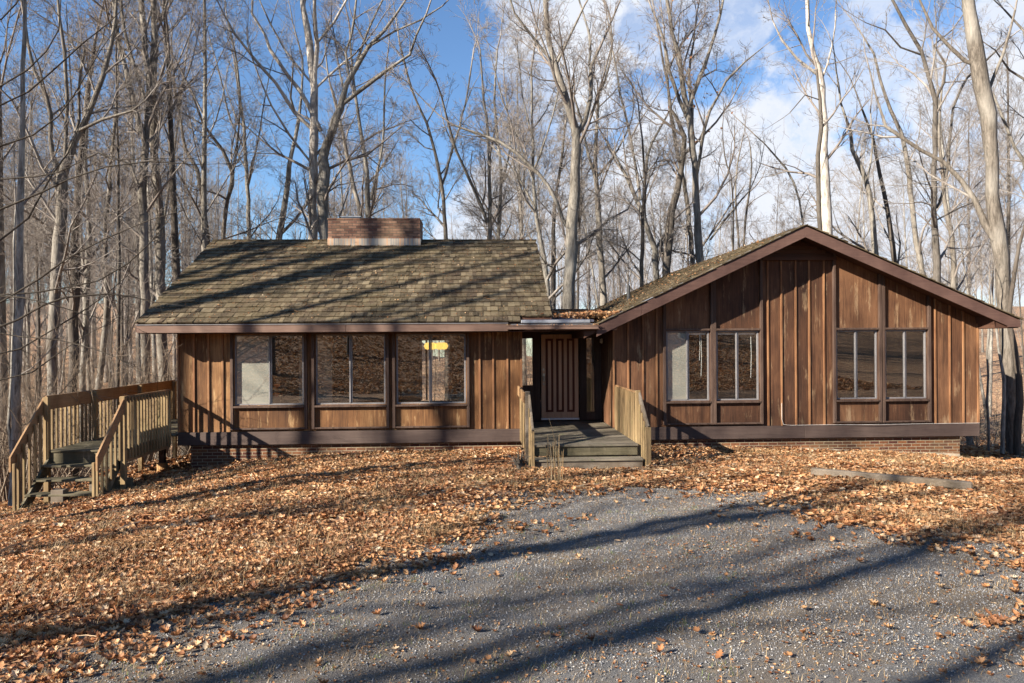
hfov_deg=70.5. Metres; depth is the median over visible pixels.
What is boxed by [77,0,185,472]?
bare tree
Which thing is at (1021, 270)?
bare tree
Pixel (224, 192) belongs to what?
bare tree
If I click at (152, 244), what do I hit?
bare tree
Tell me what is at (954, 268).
bare tree
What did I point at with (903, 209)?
bare tree
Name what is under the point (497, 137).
bare tree
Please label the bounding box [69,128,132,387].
bare tree
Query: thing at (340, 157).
bare tree
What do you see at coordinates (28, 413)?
brushwood
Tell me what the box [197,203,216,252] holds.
sapling
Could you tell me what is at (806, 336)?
wooden house
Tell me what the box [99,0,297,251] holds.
bare tree
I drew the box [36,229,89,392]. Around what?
sapling
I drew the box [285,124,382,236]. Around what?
bare tree
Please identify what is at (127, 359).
sapling
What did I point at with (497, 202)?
bare tree
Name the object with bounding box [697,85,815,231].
bare tree
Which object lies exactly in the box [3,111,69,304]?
bare tree
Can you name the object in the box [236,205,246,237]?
sapling
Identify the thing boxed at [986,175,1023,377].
sapling
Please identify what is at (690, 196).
bare tree
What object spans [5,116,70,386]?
bare tree
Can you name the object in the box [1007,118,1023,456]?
bare tree
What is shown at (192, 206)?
bare tree
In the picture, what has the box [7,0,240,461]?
bare tree
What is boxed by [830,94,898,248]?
bare tree
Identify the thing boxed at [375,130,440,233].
bare tree
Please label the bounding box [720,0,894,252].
bare tree
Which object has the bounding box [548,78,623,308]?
bare tree
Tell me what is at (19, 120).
bare tree
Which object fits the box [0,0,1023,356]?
sky
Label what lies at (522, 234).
bare tree
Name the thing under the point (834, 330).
window
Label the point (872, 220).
bare tree
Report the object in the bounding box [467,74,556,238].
bare tree
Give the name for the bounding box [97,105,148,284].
bare tree
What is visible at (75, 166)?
bare tree
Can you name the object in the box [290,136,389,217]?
bare tree
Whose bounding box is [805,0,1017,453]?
bare tree
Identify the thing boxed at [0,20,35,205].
bare tree
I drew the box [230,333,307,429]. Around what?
window
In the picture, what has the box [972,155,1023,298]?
bare tree
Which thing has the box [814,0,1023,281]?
bare tree
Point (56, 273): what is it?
bare tree
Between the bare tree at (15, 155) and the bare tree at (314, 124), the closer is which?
the bare tree at (314, 124)
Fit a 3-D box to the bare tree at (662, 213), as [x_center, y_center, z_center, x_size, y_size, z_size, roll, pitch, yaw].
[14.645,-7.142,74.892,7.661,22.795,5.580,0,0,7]
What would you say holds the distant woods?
on the ground at (982, 369)
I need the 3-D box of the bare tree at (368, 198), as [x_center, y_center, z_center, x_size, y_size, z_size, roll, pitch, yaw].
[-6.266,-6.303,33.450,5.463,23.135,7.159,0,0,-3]
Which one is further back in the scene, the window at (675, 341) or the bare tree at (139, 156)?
the bare tree at (139, 156)
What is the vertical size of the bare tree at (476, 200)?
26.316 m
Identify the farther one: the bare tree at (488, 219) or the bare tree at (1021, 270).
the bare tree at (1021, 270)
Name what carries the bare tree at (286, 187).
on the ground at (982, 369)
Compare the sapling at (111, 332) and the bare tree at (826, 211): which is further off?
the sapling at (111, 332)
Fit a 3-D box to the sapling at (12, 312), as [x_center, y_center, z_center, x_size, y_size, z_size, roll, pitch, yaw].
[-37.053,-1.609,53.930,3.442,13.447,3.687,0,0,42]
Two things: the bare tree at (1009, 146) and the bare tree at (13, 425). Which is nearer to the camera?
the bare tree at (13, 425)
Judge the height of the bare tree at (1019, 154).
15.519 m
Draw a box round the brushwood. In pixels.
[0,223,1023,500]
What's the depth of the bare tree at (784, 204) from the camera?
76.51 m
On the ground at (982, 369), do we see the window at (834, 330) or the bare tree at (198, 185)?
the bare tree at (198, 185)
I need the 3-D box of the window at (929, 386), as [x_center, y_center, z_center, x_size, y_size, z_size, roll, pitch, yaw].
[8.867,0.154,16.319,1.114,3.322,0.125,0,0,-3]
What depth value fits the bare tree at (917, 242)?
28.14 m
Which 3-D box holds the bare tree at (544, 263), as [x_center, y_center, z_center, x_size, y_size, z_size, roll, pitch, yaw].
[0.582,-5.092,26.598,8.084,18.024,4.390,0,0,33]
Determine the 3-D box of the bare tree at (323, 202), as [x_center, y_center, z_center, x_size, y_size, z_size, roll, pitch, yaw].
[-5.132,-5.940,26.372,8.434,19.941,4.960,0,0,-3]
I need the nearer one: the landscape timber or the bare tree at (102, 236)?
the landscape timber
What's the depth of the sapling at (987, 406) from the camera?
19.38 m
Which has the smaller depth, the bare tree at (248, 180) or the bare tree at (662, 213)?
the bare tree at (248, 180)
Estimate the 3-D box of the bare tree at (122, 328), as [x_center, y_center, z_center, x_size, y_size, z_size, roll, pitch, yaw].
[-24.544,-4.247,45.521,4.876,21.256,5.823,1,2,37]
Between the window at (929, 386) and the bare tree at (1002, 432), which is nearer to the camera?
the window at (929, 386)
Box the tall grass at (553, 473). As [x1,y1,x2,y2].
[545,417,563,480]
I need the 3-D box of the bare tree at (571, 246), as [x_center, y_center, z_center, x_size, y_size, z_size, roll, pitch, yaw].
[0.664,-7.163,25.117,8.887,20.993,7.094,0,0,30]
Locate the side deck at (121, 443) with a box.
[9,380,177,510]
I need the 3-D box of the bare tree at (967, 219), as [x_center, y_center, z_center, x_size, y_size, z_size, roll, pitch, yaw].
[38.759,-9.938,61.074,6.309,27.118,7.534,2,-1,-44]
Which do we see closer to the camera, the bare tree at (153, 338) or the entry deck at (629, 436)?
the entry deck at (629, 436)
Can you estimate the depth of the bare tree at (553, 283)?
30.09 m
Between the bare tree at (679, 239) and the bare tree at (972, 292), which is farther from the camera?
the bare tree at (679, 239)
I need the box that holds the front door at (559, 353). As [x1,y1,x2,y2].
[541,334,578,419]
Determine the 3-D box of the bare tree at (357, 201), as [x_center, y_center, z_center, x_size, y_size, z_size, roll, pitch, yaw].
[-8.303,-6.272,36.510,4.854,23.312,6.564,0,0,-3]
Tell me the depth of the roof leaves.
16.67 m
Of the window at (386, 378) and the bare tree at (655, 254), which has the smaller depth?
the window at (386, 378)
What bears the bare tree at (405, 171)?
on the ground at (982, 369)
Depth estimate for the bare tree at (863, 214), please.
56.12 m
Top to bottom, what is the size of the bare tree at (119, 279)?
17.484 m
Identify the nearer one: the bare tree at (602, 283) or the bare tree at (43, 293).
the bare tree at (602, 283)
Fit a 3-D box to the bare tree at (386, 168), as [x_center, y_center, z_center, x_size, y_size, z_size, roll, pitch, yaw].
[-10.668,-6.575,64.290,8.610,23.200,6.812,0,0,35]
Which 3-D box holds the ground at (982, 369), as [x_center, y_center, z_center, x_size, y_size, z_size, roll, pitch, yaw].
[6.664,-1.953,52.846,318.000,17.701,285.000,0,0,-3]
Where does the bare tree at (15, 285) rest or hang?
on the ground at (982, 369)
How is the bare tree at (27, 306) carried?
on the ground at (982, 369)
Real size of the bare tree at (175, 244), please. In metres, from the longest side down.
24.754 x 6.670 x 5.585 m
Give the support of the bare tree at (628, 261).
on the ground at (982, 369)
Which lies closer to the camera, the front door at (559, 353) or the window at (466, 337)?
the window at (466, 337)
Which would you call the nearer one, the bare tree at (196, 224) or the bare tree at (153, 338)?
the bare tree at (153, 338)
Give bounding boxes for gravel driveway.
[0,486,1023,682]
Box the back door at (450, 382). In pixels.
[420,339,451,399]
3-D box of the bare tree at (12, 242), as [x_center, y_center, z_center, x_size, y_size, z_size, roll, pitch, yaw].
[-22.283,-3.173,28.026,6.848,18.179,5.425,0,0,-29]
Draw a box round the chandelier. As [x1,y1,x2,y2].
[424,342,447,351]
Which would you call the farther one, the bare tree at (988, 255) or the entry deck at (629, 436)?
the bare tree at (988, 255)
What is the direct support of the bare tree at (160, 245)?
on the ground at (982, 369)
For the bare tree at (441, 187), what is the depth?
32.05 m
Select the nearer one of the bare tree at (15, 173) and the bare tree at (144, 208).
the bare tree at (144, 208)
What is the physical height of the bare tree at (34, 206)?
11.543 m
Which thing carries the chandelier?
hanging from the wooden house
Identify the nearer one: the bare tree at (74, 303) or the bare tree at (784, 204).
the bare tree at (74, 303)
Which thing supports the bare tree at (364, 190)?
on the ground at (982, 369)
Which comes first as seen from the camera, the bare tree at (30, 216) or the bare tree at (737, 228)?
the bare tree at (737, 228)
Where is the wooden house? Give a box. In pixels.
[134,216,1023,467]
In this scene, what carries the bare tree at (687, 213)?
on the ground at (982, 369)
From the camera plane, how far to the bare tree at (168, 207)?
30.25 m
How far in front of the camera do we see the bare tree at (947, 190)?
31.71 m
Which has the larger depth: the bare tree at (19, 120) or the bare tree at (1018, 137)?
the bare tree at (1018, 137)
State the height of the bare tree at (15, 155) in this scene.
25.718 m
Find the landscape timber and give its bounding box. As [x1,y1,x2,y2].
[811,467,972,488]
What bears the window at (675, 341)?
in the wooden house
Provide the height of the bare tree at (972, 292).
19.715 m
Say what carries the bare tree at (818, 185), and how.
on the ground at (982, 369)
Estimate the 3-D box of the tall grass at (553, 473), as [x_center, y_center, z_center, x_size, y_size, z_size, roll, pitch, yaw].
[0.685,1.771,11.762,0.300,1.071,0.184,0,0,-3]
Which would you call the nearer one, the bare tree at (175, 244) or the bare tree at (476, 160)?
the bare tree at (175, 244)
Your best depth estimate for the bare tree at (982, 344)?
76.40 m
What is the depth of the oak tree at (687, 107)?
27.27 m
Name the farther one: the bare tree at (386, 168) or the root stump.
the bare tree at (386, 168)
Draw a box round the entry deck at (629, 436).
[517,385,650,468]
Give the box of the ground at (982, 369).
[0,303,1023,666]
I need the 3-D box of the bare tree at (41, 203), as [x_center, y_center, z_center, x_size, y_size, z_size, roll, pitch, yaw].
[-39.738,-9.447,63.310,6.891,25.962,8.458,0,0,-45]
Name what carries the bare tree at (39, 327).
on the ground at (982, 369)
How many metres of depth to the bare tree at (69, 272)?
40.40 m
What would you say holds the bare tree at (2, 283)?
on the ground at (982, 369)
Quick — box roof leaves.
[144,227,792,324]
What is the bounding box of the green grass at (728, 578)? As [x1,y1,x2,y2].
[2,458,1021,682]
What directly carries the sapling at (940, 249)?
on the ground at (982, 369)
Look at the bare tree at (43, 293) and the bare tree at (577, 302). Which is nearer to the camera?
the bare tree at (43, 293)
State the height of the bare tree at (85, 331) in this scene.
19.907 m
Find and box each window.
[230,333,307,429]
[311,333,389,428]
[392,332,469,427]
[662,282,713,424]
[713,258,763,424]
[832,254,882,422]
[882,275,931,422]
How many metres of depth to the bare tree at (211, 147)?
66.62 m
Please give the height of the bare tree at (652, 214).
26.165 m
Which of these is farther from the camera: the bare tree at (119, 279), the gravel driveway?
the bare tree at (119, 279)
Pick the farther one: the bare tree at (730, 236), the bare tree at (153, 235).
the bare tree at (730, 236)
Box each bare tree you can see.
[0,0,102,505]
[0,0,108,451]
[0,0,133,476]
[0,0,149,440]
[0,0,190,486]
[0,0,241,380]
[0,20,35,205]
[0,42,49,208]
[0,44,101,449]
[0,50,29,298]
[1,79,51,252]
[2,0,143,430]
[2,104,44,295]
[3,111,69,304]
[3,186,79,415]
[4,0,237,459]
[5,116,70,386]
[6,176,17,372]
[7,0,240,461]
[9,97,83,374]
[10,200,92,345]
[24,206,94,411]
[25,149,112,440]
[26,0,204,410]
[47,0,222,460]
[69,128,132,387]
[70,0,227,383]
[72,0,246,455]
[72,109,154,385]
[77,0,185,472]
[80,8,200,458]
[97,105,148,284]
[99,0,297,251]
[110,119,214,379]
[120,159,186,299]
[126,0,303,281]
[153,142,220,273]
[167,0,424,240]
[179,186,234,255]
[183,0,303,264]
[191,144,238,251]
[191,144,257,253]
[255,0,355,238]
[261,0,448,238]
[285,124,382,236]
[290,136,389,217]
[302,0,395,217]
[306,84,403,217]
[326,0,435,217]
[340,149,391,216]
[350,139,422,217]
[374,0,500,399]
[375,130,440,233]
[377,0,678,308]
[381,148,431,237]
[395,0,553,238]
[436,0,566,238]
[438,121,527,238]
[440,0,638,308]
[454,112,529,238]
[464,23,588,384]
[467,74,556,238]
[478,164,515,238]
[482,40,557,236]
[507,123,590,268]
[517,45,619,308]
[523,0,659,305]
[527,116,609,308]
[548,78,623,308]
[554,103,649,307]
[561,180,616,309]
[572,1,728,283]
[580,39,670,290]
[592,204,634,299]
[593,127,639,296]
[597,167,652,302]
[600,0,770,275]
[615,0,780,264]
[617,166,684,288]
[618,124,708,284]
[648,180,704,269]
[650,114,722,264]
[694,174,740,258]
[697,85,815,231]
[700,152,773,249]
[713,0,891,247]
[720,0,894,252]
[770,180,811,234]
[780,9,942,270]
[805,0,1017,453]
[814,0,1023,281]
[815,30,940,263]
[816,118,895,249]
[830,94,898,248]
[838,0,964,281]
[857,0,1023,444]
[868,129,942,269]
[895,2,1014,289]
[917,0,1023,197]
[918,132,1023,425]
[924,61,1014,294]
[941,1,1023,282]
[945,132,1023,416]
[955,140,1023,360]
[964,48,1023,216]
[965,172,1019,351]
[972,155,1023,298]
[982,234,1005,453]
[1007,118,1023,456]
[1010,133,1023,295]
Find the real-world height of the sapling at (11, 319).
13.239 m
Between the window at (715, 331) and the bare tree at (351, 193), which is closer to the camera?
the window at (715, 331)
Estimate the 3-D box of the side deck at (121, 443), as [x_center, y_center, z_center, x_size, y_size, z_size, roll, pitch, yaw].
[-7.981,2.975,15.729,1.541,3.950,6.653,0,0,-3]
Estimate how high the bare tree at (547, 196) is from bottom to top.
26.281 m
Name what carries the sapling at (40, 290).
on the ground at (982, 369)
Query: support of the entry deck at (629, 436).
on the ground at (982, 369)
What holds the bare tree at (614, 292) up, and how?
on the ground at (982, 369)
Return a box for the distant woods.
[2,90,1022,400]
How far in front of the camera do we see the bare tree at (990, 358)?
48.92 m
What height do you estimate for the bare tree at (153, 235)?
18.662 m
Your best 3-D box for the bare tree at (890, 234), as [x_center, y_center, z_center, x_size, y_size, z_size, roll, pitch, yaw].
[14.352,-3.664,30.416,5.081,17.441,4.288,0,0,-3]
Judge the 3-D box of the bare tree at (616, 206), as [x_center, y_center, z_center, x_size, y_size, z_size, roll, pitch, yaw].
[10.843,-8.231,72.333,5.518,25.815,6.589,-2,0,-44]
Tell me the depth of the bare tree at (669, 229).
28.23 m
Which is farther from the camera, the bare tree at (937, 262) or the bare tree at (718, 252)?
the bare tree at (718, 252)
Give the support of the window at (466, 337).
in the wooden house
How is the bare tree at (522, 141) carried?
on the ground at (982, 369)
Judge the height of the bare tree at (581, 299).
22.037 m
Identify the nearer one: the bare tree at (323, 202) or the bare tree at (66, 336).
the bare tree at (323, 202)
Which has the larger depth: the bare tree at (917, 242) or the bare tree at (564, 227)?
the bare tree at (564, 227)
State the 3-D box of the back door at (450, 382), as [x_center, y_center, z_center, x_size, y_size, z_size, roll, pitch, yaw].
[-2.461,0.901,23.394,1.009,1.968,0.040,0,0,-3]
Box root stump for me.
[506,449,529,469]
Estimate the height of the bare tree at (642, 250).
15.010 m
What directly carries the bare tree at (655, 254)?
on the ground at (982, 369)
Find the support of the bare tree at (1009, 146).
on the ground at (982, 369)
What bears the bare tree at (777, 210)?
on the ground at (982, 369)
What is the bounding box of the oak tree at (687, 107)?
[635,0,807,273]
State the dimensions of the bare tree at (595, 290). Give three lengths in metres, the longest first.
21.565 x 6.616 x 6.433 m
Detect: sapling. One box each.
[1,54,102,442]
[5,151,90,406]
[6,236,44,355]
[6,275,34,366]
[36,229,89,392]
[63,169,135,408]
[79,174,155,385]
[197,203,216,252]
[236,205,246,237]
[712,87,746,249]
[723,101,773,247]
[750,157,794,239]
[919,193,966,293]
[979,252,997,450]
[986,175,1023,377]

